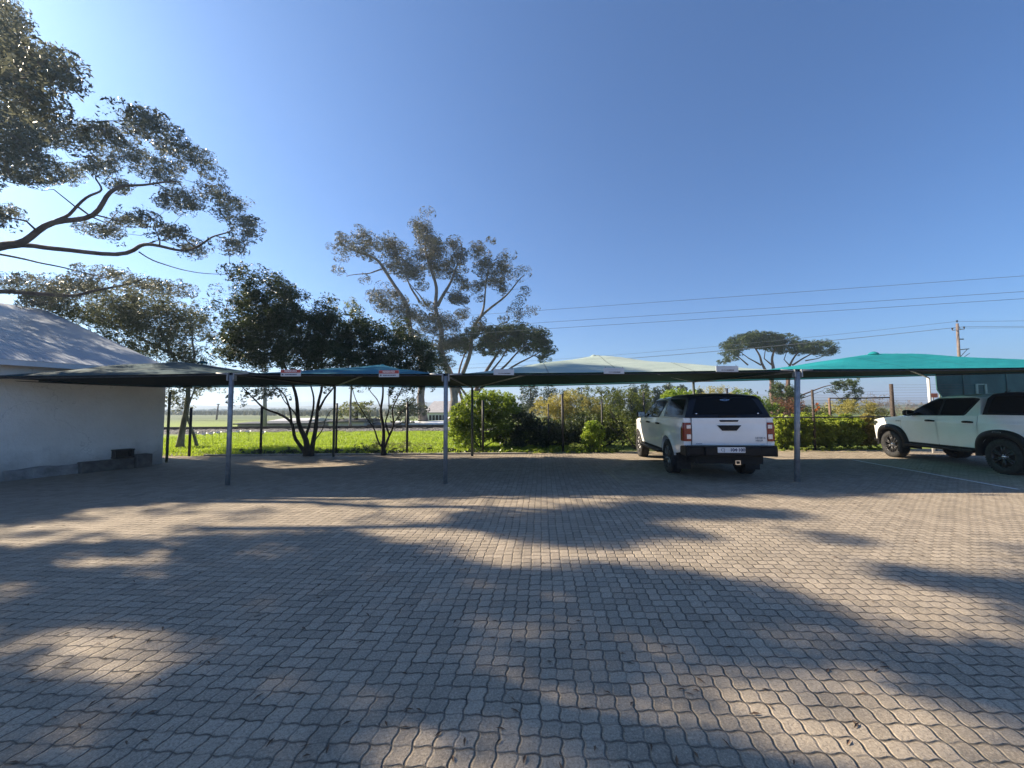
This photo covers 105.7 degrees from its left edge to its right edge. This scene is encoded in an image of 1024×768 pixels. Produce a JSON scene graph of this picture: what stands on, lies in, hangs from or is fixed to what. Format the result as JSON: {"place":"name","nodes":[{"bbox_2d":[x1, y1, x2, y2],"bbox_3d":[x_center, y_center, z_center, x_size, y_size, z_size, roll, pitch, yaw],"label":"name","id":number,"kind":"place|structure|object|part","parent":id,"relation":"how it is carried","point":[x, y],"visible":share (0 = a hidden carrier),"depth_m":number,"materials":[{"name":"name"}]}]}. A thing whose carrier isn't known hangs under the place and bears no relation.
{"place":"outdoors","nodes":[
{"label":"outdoors","id":0,"kind":"place"},
{"bbox_2d":[233,421,327,425],"bbox_3d":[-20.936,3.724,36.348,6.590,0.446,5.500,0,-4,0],"label":"platform building","id":1,"kind":"structure","parent":0,"point":[286,423],"depth_m":33.85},
{"bbox_2d":[270,418,327,420],"bbox_3d":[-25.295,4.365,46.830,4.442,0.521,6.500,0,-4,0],"label":"flat building","id":2,"kind":"structure","parent":0,"point":[304,419],"depth_m":45.19,"materials":[{"name":"white"}]},
{"bbox_2d":[163,430,570,455],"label":"grass","id":3,"kind":"structure","parent":0,"point":[277,442],"depth_m":17.16,"materials":[{"name":"green plant"}]},
{"bbox_2d":[0,451,1023,767],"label":"paving","id":4,"kind":"structure","parent":0,"point":[940,633],"depth_m":2.93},
{"bbox_2d":[216,372,248,484],"bbox_3d":[-5.893,0.923,8.090,0.685,2.338,0.090,0,-4,0],"label":"canopy post","id":5,"kind":"object","parent":4,"relation":"on","point":[231,379],"visible":1,"depth_m":8.07,"materials":[{"name":"metal"}]},
{"bbox_2d":[231,364,472,387],"bbox_3d":[-3.602,-0.256,10.479,4.620,0.542,4.647,0,-4,0],"label":"shade canopy","id":6,"kind":"object","parent":5,"relation":"attached to","point":[365,376],"visible":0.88,"depth_m":10.85,"materials":[{"name":"teal fabric"}]},
{"bbox_2d":[281,368,300,375],"bbox_3d":[-4.600,-0.245,8.072,0.418,0.174,0.046,0,-4,0],"label":"hanging sign","id":7,"kind":"object","parent":6,"relation":"attached to","point":[290,372],"visible":1,"depth_m":8.05,"materials":[{"name":"white plastic"}]},
{"bbox_2d":[379,370,398,376],"bbox_3d":[-2.558,-0.230,8.070,0.418,0.174,0.046,0,-4,0],"label":"hanging sign","id":8,"kind":"object","parent":6,"relation":"attached to","point":[388,373],"visible":1,"depth_m":8.05,"materials":[{"name":"white plastic"}]},
{"bbox_2d":[193,260,366,455],"bbox_3d":[-7.596,-0.927,13.174,5.554,6.777,2.431,0,-4,0],"label":"evergreen tree","id":9,"kind":"object","parent":4,"relation":"on","point":[275,323],"visible":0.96,"depth_m":12.85,"materials":[{"name":"green plant"}]},
{"bbox_2d":[332,386,335,456],"bbox_3d":[-5.829,1.229,12.701,0.076,2.296,0.076,0,-4,0],"label":"canopy post","id":10,"kind":"object","parent":4,"relation":"on","point":[334,416],"visible":1,"depth_m":12.67,"materials":[{"name":"metal"}]},
{"bbox_2d":[430,373,461,483],"bbox_3d":[-1.385,0.915,8.089,0.685,2.292,0.090,0,-4,0],"label":"canopy post","id":11,"kind":"object","parent":4,"relation":"on","point":[445,379],"visible":1,"depth_m":8.06,"materials":[{"name":"metal"}]},
{"bbox_2d":[446,355,797,387],"bbox_3d":[2.311,-0.406,10.488,7.431,0.764,4.651,0,-4,0],"label":"shade canopy","id":12,"kind":"object","parent":11,"relation":"attached to","point":[584,371],"visible":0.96,"depth_m":9.69,"materials":[{"name":"beige"}]},
{"bbox_2d":[494,368,513,374],"bbox_3d":[-0.170,-0.262,8.073,0.425,0.155,0.041,1,-4,0],"label":"hanging sign","id":13,"kind":"object","parent":12,"relation":"attached to","point":[503,371],"visible":1,"depth_m":8.05,"materials":[{"name":"white plastic"}]},
{"bbox_2d":[604,367,623,373],"bbox_3d":[2.123,-0.289,8.074,0.425,0.155,0.041,1,-4,0],"label":"hanging sign","id":14,"kind":"object","parent":12,"relation":"attached to","point":[613,370],"visible":1,"depth_m":8.05,"materials":[{"name":"white plastic"}]},
{"bbox_2d":[716,365,737,371],"bbox_3d":[4.475,-0.331,8.075,0.462,0.155,0.041,0,-4,0],"label":"hanging sign","id":15,"kind":"object","parent":12,"relation":"attached to","point":[726,368],"visible":1,"depth_m":8.06,"materials":[{"name":"white plastic"}]},
{"bbox_2d":[10,468,924,767],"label":"fallen leaves","id":16,"kind":"object","parent":4,"relation":"on","point":[454,620],"visible":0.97,"depth_m":2.10,"materials":[{"name":"brown plant"}]},
{"bbox_2d":[471,388,472,455],"bbox_3d":[-1.304,1.238,12.698,0.076,2.219,0.076,0,-4,0],"label":"canopy post","id":17,"kind":"object","parent":4,"relation":"on","point":[471,421],"visible":0.92,"depth_m":12.66,"materials":[{"name":"metal"}]},
{"bbox_2d":[692,382,694,393],"bbox_3d":[5.988,1.120,12.703,0.076,2.359,0.076,0,-4,0],"label":"canopy post","id":18,"kind":"object","parent":4,"relation":"on","point":[693,387],"visible":0.21,"depth_m":12.73,"materials":[{"name":"grey metal"}]},
{"bbox_2d":[636,393,777,473],"bbox_3d":[4.748,1.222,10.490,2.250,1.911,5.430,-1,-4,6],"label":"pickup truck","id":19,"kind":"object","parent":4,"relation":"on","point":[681,432],"visible":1,"depth_m":8.11,"materials":[{"name":"white paint"}]},
{"bbox_3d":[3.902,1.335,11.356,0.108,0.750,1.112,-1,-4,6],"label":"front door","id":20,"kind":"part","parent":19,"relation":"part of","materials":[{"name":"white paint"}]},
{"bbox_3d":[4.039,0.721,11.242,0.175,0.408,0.812,-1,-4,6],"label":"side window","id":21,"kind":"part","parent":19,"relation":"part of","materials":[{"name":"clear glass"}]},
{"bbox_3d":[3.787,1.255,10.280,0.108,0.779,1.030,-1,-4,6],"label":"rear door","id":22,"kind":"part","parent":19,"relation":"part of","materials":[{"name":"white paint"}]},
{"bbox_3d":[3.949,0.665,10.377,0.174,0.404,0.791,-1,-4,6],"label":"side window","id":23,"kind":"part","parent":19,"relation":"part of","materials":[{"name":"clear glass"}]},
{"bbox_2d":[781,369,812,481],"bbox_3d":[6.013,0.847,8.090,0.685,2.336,0.104,0,-4,0],"label":"canopy post","id":24,"kind":"object","parent":4,"relation":"on","point":[796,375],"visible":1,"depth_m":8.06,"materials":[{"name":"metal"}]},
{"bbox_2d":[705,351,1023,381],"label":"shade canopy","id":25,"kind":"object","parent":24,"relation":"attached to","point":[873,364],"visible":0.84,"depth_m":9.28,"materials":[{"name":"teal fabric"}]},
{"bbox_2d":[926,378,934,452],"bbox_3d":[13.732,1.024,12.705,0.076,2.448,0.076,0,-4,0],"label":"canopy post","id":26,"kind":"object","parent":4,"relation":"on","point":[929,395],"visible":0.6,"depth_m":12.73,"materials":[{"name":"white metal"}]},
{"bbox_2d":[855,460,1015,488],"bbox_3d":[9.511,2.049,9.086,0.083,0.001,4.033,-1,-4,7],"label":"bay marking","id":27,"kind":"object","parent":4,"relation":"on","point":[939,475],"visible":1,"depth_m":8.53,"materials":[{"name":"paint"}]},
{"bbox_2d":[874,390,1023,474],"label":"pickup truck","id":28,"kind":"object","parent":4,"relation":"on","point":[989,427],"visible":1,"depth_m":9.54,"materials":[{"name":"white paint"}]},
{"bbox_3d":[11.295,1.251,10.797,0.108,0.750,1.112,-1,-4,9],"label":"front door","id":29,"kind":"part","parent":28,"relation":"part of","materials":[{"name":"white paint"}]},
{"bbox_3d":[11.427,0.637,10.677,0.175,0.408,0.812,-1,-4,9],"label":"side window","id":30,"kind":"part","parent":28,"relation":"part of","materials":[{"name":"black glass"}]},
{"bbox_3d":[11.130,1.172,9.729,0.108,0.779,1.030,-1,-4,9],"label":"rear door","id":31,"kind":"part","parent":28,"relation":"part of","materials":[{"name":"white paint"}]},
{"bbox_3d":[11.294,0.582,9.817,0.174,0.404,0.791,-1,-4,9],"label":"side window","id":32,"kind":"part","parent":28,"relation":"part of","materials":[{"name":"black glass"}]},
{"bbox_2d":[0,0,1023,406],"label":"sky","id":33,"kind":"structure","parent":0,"point":[627,152],"materials":[{"name":"blue"}]},
{"bbox_2d":[165,399,925,409],"bbox_3d":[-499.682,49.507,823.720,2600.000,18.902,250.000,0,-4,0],"label":"hills","id":34,"kind":"structure","parent":0,"point":[805,402],"depth_m":760.24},
{"bbox_2d":[162,407,931,456],"bbox_3d":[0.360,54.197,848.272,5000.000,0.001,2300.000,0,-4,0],"label":"ground","id":35,"kind":"structure","parent":0,"point":[204,421],"depth_m":54.12,"materials":[{"name":"soil"}]},
{"bbox_2d":[0,303,165,481],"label":"white building","id":36,"kind":"structure","parent":35,"relation":"on","point":[50,429],"depth_m":9.91,"materials":[{"name":"paint"}]},
{"bbox_2d":[0,361,333,387],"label":"shade canopy","id":37,"kind":"object","parent":36,"relation":"attached to","point":[174,374],"visible":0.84,"depth_m":9.62,"materials":[{"name":"green fabric"}]},
{"bbox_2d":[0,273,228,447],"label":"gum tree","id":38,"kind":"object","parent":35,"relation":"on","point":[132,317],"visible":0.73,"depth_m":15.47,"materials":[{"name":"green plant"}]},
{"bbox_2d":[0,0,266,309],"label":"gum tree","id":39,"kind":"object","parent":35,"relation":"on","point":[26,64],"visible":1,"depth_m":9.72,"materials":[{"name":"green plant"}]},
{"bbox_2d":[215,404,219,419],"bbox_3d":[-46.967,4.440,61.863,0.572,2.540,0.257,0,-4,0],"label":"utility pole","id":40,"kind":"object","parent":35,"relation":"on","point":[217,411],"visible":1,"depth_m":61.79,"materials":[{"name":"grey wood"}]},
{"bbox_2d":[263,370,266,425],"bbox_3d":[-21.081,1.254,32.994,0.577,4.972,0.336,0,-4,0],"label":"utility pole","id":41,"kind":"object","parent":35,"relation":"on","point":[264,413],"visible":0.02,"depth_m":32.84,"materials":[{"name":"concrete"}]},
{"bbox_2d":[164,427,494,434],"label":"railway ballast","id":42,"kind":"structure","parent":35,"relation":"on","point":[176,432],"depth_m":25.91,"materials":[{"name":"gravel"}]},
{"bbox_2d":[164,424,635,429],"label":"railway track","id":43,"kind":"structure","parent":42,"relation":"on","point":[320,427],"depth_m":26.76,"materials":[{"name":"metal"}]},
{"bbox_2d":[340,296,361,425],"bbox_3d":[-12.712,-1.722,30.109,2.060,10.442,1.405,2,-5,-39],"label":"gum tree","id":44,"kind":"object","parent":35,"relation":"on","point":[347,304],"visible":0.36,"depth_m":29.96,"materials":[{"name":"green plant"}]},
{"bbox_2d":[325,418,380,425],"bbox_3d":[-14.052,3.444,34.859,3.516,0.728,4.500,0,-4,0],"label":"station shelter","id":45,"kind":"object","parent":35,"relation":"on","point":[360,422],"visible":0.48,"depth_m":32.86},
{"bbox_2d":[338,400,376,422],"bbox_3d":[-13.691,2.577,33.885,3.387,2.427,3.538,-4,-5,44],"label":"broadleaf tree","id":46,"kind":"object","parent":35,"relation":"on","point":[357,411],"visible":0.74,"depth_m":33.71,"materials":[{"name":"green plant"}]},
{"bbox_2d":[204,452,526,455],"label":"kerb","id":47,"kind":"structure","parent":35,"relation":"on","point":[318,454],"depth_m":13.04,"materials":[{"name":"concrete"}]},
{"bbox_2d":[240,446,497,453],"bbox_3d":[-4.863,2.346,13.517,8.794,0.368,0.911,0,-4,0],"label":"ground cover","id":48,"kind":"object","parent":35,"relation":"on","point":[288,451],"visible":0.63,"depth_m":13.40,"materials":[{"name":"green plant"}]},
{"bbox_2d":[165,408,584,416],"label":"vineyard","id":49,"kind":"object","parent":35,"relation":"on","point":[373,413],"visible":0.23,"depth_m":115.02,"materials":[{"name":"green plant"}]},
{"bbox_2d":[367,422,401,425],"bbox_3d":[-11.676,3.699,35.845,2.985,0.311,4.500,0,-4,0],"label":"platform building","id":50,"kind":"structure","parent":35,"relation":"on","point":[388,423],"depth_m":34.53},
{"bbox_2d":[329,300,449,454],"bbox_3d":[-4.030,-0.188,13.203,3.821,5.201,2.198,0,-4,0],"label":"evergreen tree","id":51,"kind":"object","parent":35,"relation":"on","point":[384,354],"visible":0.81,"depth_m":12.86,"materials":[{"name":"green plant"}]},
{"bbox_2d":[353,439,431,452],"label":"ground cover","id":52,"kind":"object","parent":35,"relation":"on","point":[377,445],"visible":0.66,"depth_m":14.32,"materials":[{"name":"green plant"}]},
{"bbox_2d":[387,397,429,424],"bbox_3d":[-9.629,2.487,36.152,3.904,2.775,2.959,1,-4,-15],"label":"broadleaf tree","id":53,"kind":"object","parent":35,"relation":"on","point":[412,409],"visible":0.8,"depth_m":35.74,"materials":[{"name":"green plant"}]},
{"bbox_2d":[396,421,448,424],"bbox_3d":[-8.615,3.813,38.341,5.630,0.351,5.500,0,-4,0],"label":"carport shed","id":54,"kind":"structure","parent":35,"relation":"on","point":[429,423],"depth_m":35.80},
{"bbox_2d":[325,206,540,421],"bbox_3d":[-8.105,-6.340,38.655,22.242,20.974,6.486,0,-4,0],"label":"gum tree","id":55,"kind":"object","parent":35,"relation":"on","point":[431,244],"visible":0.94,"depth_m":38.17,"materials":[{"name":"green plant"}]},
{"bbox_2d":[426,401,467,419],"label":"warehouse","id":56,"kind":"structure","parent":35,"relation":"on","point":[436,411],"depth_m":52.71,"materials":[{"name":"white metal"}]},
{"bbox_2d":[429,415,443,419],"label":"window","id":57,"kind":"structure","parent":56,"relation":"in","point":[433,416],"depth_m":51.77,"materials":[{"name":"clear glass"}]},
{"bbox_2d":[448,389,521,448],"bbox_3d":[-1.112,1.413,14.873,3.017,2.499,1.835,0,-4,0],"label":"shrub","id":58,"kind":"object","parent":35,"relation":"on","point":[460,422],"visible":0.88,"depth_m":14.55,"materials":[{"name":"green plant"}]},
{"bbox_2d":[446,320,558,406],"bbox_3d":[-1.075,-1.261,40.154,11.653,10.921,6.393,0,-4,0],"label":"umbrella pine","id":59,"kind":"object","parent":35,"relation":"on","point":[538,341],"visible":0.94,"depth_m":39.16,"materials":[{"name":"green plant"}]},
{"bbox_2d":[518,386,543,414],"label":"broadleaf tree","id":60,"kind":"object","parent":35,"relation":"on","point":[529,402],"visible":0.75,"depth_m":51.35,"materials":[{"name":"green plant"}]},
{"bbox_2d":[494,403,589,448],"bbox_3d":[1.269,1.731,15.142,4.077,1.958,1.830,0,-4,0],"label":"shrub","id":61,"kind":"object","parent":35,"relation":"on","point":[531,421],"visible":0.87,"depth_m":14.75,"materials":[{"name":"green plant"}]},
{"bbox_2d":[165,404,922,410],"bbox_3d":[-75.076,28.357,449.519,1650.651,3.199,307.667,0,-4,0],"label":"trees","id":62,"kind":"object","parent":35,"relation":"on","point":[808,405],"visible":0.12,"depth_m":326.91,"materials":[{"name":"green plant"}]},
{"bbox_2d":[537,386,558,418],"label":"broadleaf tree","id":63,"kind":"object","parent":35,"relation":"on","point":[546,393],"visible":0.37,"depth_m":54.73,"materials":[{"name":"green plant"}]},
{"bbox_2d":[559,389,570,417],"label":"conifer","id":64,"kind":"object","parent":35,"relation":"on","point":[564,396],"visible":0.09,"depth_m":59.69,"materials":[{"name":"green plant"}]},
{"bbox_2d":[165,384,967,462],"bbox_3d":[2.763,1.276,13.546,27.405,2.394,2.229,0,-4,-4],"label":"wire fence","id":65,"kind":"object","parent":35,"relation":"on","point":[892,404],"visible":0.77,"depth_m":13.42,"materials":[{"name":"metal"}]},
{"bbox_2d":[529,388,605,444],"bbox_3d":[2.326,1.372,16.377,3.303,2.412,1.531,0,-4,0],"label":"shrub","id":66,"kind":"object","parent":35,"relation":"on","point":[571,409],"visible":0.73,"depth_m":16.25,"materials":[{"name":"green plant"}]},
{"bbox_2d":[567,385,596,416],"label":"broadleaf tree","id":67,"kind":"object","parent":35,"relation":"on","point":[588,396],"visible":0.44,"depth_m":45.89,"materials":[{"name":"green plant"}]},
{"bbox_2d":[580,420,606,451],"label":"shrub","id":68,"kind":"object","parent":35,"relation":"on","point":[594,438],"visible":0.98,"depth_m":13.58,"materials":[{"name":"green plant"}]},
{"bbox_2d":[591,390,610,415],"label":"broadleaf tree","id":69,"kind":"object","parent":35,"relation":"on","point":[598,399],"visible":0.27,"depth_m":49.67,"materials":[{"name":"green plant"}]},
{"bbox_2d":[570,404,633,446],"bbox_3d":[3.665,1.642,15.538,2.593,1.748,1.521,0,-4,-11],"label":"shrub","id":70,"kind":"object","parent":35,"relation":"on","point":[607,415],"visible":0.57,"depth_m":15.35,"materials":[{"name":"green plant"}]},
{"bbox_2d":[610,387,623,416],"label":"conifer","id":71,"kind":"object","parent":35,"relation":"on","point":[613,403],"visible":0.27,"depth_m":54.66,"materials":[{"name":"green plant"}]},
{"bbox_2d":[590,385,655,449],"bbox_3d":[4.201,1.235,14.466,2.473,2.408,1.189,0,-4,0],"label":"tall shrub","id":72,"kind":"object","parent":35,"relation":"on","point":[624,403],"visible":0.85,"depth_m":14.37,"materials":[{"name":"green plant"}]},
{"bbox_2d":[627,384,640,414],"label":"conifer","id":73,"kind":"object","parent":35,"relation":"on","point":[635,388],"visible":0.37,"depth_m":54.74,"materials":[{"name":"green plant"}]},
{"bbox_2d":[638,384,651,412],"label":"conifer","id":74,"kind":"object","parent":35,"relation":"on","point":[646,386],"visible":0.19,"depth_m":54.77,"materials":[{"name":"green plant"}]},
{"bbox_2d":[650,386,662,402],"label":"conifer","id":75,"kind":"object","parent":35,"relation":"on","point":[657,397],"visible":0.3,"depth_m":54.72,"materials":[{"name":"green plant"}]},
{"bbox_2d":[494,415,835,447],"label":"undergrowth","id":76,"kind":"object","parent":35,"relation":"on","point":[624,439],"visible":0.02,"depth_m":15.27,"materials":[{"name":"green plant"}]},
{"bbox_2d":[662,383,673,393],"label":"conifer","id":77,"kind":"object","parent":35,"relation":"on","point":[667,387],"visible":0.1,"depth_m":54.78,"materials":[{"name":"green plant"}]},
{"bbox_2d":[660,386,696,398],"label":"shrub","id":78,"kind":"object","parent":35,"relation":"on","point":[672,392],"visible":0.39,"depth_m":18.30,"materials":[{"name":"green plant"}]},
{"bbox_2d":[675,384,687,392],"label":"conifer","id":79,"kind":"object","parent":35,"relation":"on","point":[681,386],"visible":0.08,"depth_m":54.70,"materials":[{"name":"green plant"}]},
{"bbox_2d":[696,388,703,393],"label":"conifer","id":80,"kind":"object","parent":35,"relation":"on","point":[699,390],"visible":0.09,"depth_m":54.54,"materials":[{"name":"green plant"}]},
{"bbox_2d":[699,385,741,393],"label":"shrub","id":81,"kind":"object","parent":35,"relation":"on","point":[716,391],"visible":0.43,"depth_m":19.35,"materials":[{"name":"green plant"}]},
{"bbox_2d":[716,329,797,414],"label":"umbrella pine","id":82,"kind":"object","parent":35,"relation":"on","point":[750,339],"visible":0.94,"depth_m":57.47,"materials":[{"name":"green plant"}]},
{"bbox_2d":[732,388,784,416],"bbox_3d":[10.829,1.374,17.165,2.232,2.384,1.609,0,-4,0],"label":"shrub","id":83,"kind":"object","parent":35,"relation":"on","point":[773,407],"visible":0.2,"depth_m":17.01,"materials":[{"name":"green plant"}]},
{"bbox_2d":[764,384,792,413],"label":"broadleaf tree","id":84,"kind":"object","parent":35,"relation":"on","point":[780,396],"visible":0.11,"depth_m":61.83,"materials":[{"name":"green plant"}]},
{"bbox_2d":[770,413,801,448],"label":"hedge bush","id":85,"kind":"object","parent":35,"relation":"on","point":[784,436],"visible":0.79,"depth_m":13.99,"materials":[{"name":"green plant"}]},
{"bbox_2d":[771,396,806,416],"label":"shrub","id":86,"kind":"object","parent":35,"relation":"on","point":[790,406],"visible":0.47,"depth_m":17.34,"materials":[{"name":"green plant"}]},
{"bbox_2d":[788,412,825,447],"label":"hedge bush","id":87,"kind":"object","parent":35,"relation":"on","point":[806,429],"visible":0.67,"depth_m":13.87,"materials":[{"name":"green plant"}]},
{"bbox_2d":[775,338,840,412],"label":"umbrella pine","id":88,"kind":"object","parent":35,"relation":"on","point":[815,348],"visible":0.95,"depth_m":56.55,"materials":[{"name":"green plant"}]},
{"bbox_2d":[765,378,864,416],"bbox_3d":[20.294,1.023,25.931,6.230,4.068,2.192,0,-4,0],"label":"pine tree","id":89,"kind":"object","parent":35,"relation":"on","point":[847,383],"visible":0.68,"depth_m":25.87,"materials":[{"name":"green plant"}]},
{"bbox_2d":[800,403,834,415],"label":"shrub","id":90,"kind":"object","parent":35,"relation":"on","point":[807,409],"visible":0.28,"depth_m":16.76,"materials":[{"name":"green plant"}]},
{"bbox_2d":[809,413,846,448],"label":"hedge bush","id":91,"kind":"object","parent":35,"relation":"on","point":[831,430],"visible":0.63,"depth_m":13.88,"materials":[{"name":"green plant"}]},
{"bbox_2d":[834,413,869,447],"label":"hedge bush","id":92,"kind":"object","parent":35,"relation":"on","point":[855,434],"visible":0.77,"depth_m":13.86,"materials":[{"name":"green plant"}]},
{"bbox_2d":[822,399,889,417],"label":"shrub","id":93,"kind":"object","parent":35,"relation":"on","point":[868,408],"visible":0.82,"depth_m":17.66,"materials":[{"name":"green plant"}]},
{"bbox_2d":[828,397,890,446],"bbox_3d":[13.092,1.429,14.534,2.373,1.874,0.080,0,-4,0],"label":"garden gate frame","id":94,"kind":"object","parent":35,"relation":"on","point":[829,406],"visible":0.53,"depth_m":14.57,"materials":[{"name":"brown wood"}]},
{"bbox_2d":[859,413,879,446],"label":"hedge bush","id":95,"kind":"object","parent":35,"relation":"on","point":[869,428],"visible":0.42,"depth_m":13.84,"materials":[{"name":"green plant"}]},
{"bbox_2d":[858,392,924,417],"bbox_3d":[18.869,1.508,18.994,3.531,2.247,1.735,0,-4,0],"label":"shrub","id":96,"kind":"object","parent":35,"relation":"on","point":[880,403],"visible":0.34,"depth_m":18.82,"materials":[{"name":"green plant"}]},
{"bbox_2d":[951,320,969,356],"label":"power pole","id":97,"kind":"object","parent":35,"relation":"on","point":[958,339],"visible":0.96,"depth_m":45.32,"materials":[{"name":"brown wood"}]},
{"bbox_2d":[443,328,948,369],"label":"power line","id":98,"kind":"object","parent":97,"relation":"attached to","point":[760,347],"visible":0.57,"depth_m":52.04,"materials":[{"name":"grey metal"}]},
{"bbox_2d":[484,321,958,363],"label":"power line","id":99,"kind":"object","parent":97,"relation":"attached to","point":[745,343],"visible":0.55,"depth_m":53.34,"materials":[{"name":"grey metal"}]},
{"bbox_2d":[452,326,1015,368],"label":"power line","id":100,"kind":"object","parent":97,"relation":"attached to","point":[828,340],"visible":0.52,"depth_m":49.25,"materials":[{"name":"grey metal"}]},
{"bbox_2d":[160,276,1017,336],"bbox_3d":[-4.049,-5.594,31.448,99.962,0.165,0.022,-1,-4,14],"label":"power line","id":101,"kind":"object","parent":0,"point":[719,297],"visible":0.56,"depth_m":26.76,"materials":[{"name":"grey metal"}]},
{"bbox_2d":[257,392,936,406],"bbox_3d":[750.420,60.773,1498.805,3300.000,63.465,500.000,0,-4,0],"label":"mountain range","id":102,"kind":"structure","parent":0,"point":[816,397],"depth_m":1376.80,"materials":[{"name":"grey"}]},
{"bbox_2d":[187,291,1023,344],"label":"power line","id":103,"kind":"object","parent":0,"point":[728,310],"visible":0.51,"depth_m":26.46,"materials":[{"name":"grey metal"}]},
{"bbox_2d":[207,298,1023,349],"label":"power line","id":104,"kind":"object","parent":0,"point":[724,317],"visible":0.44,"depth_m":26.11,"materials":[{"name":"grey metal"}]},
{"bbox_2d":[527,449,942,453],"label":"sandy verge","id":105,"kind":"structure","parent":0,"point":[849,450],"depth_m":13.28,"materials":[{"name":"brown sand"}]},
{"bbox_2d":[499,445,623,453],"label":"ground cover","id":106,"kind":"object","parent":105,"relation":"on","point":[581,450],"visible":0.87,"depth_m":13.38,"materials":[{"name":"green plant"}]},
{"bbox_2d":[780,446,881,450],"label":"ground cover","id":107,"kind":"object","parent":105,"relation":"on","point":[847,448],"visible":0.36,"depth_m":13.55,"materials":[{"name":"green plant"}]},
{"bbox_2d":[931,393,937,450],"bbox_3d":[14.472,1.299,13.256,0.260,1.958,0.064,0,-4,0],"label":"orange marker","id":108,"kind":"object","parent":105,"relation":"on","point":[933,395],"visible":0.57,"depth_m":13.28,"materials":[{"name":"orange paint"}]},
{"bbox_2d":[935,374,1023,396],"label":"side screen","id":109,"kind":"object","parent":105,"relation":"on","point":[987,383],"visible":0.51,"depth_m":13.42,"materials":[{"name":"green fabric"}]}
]}

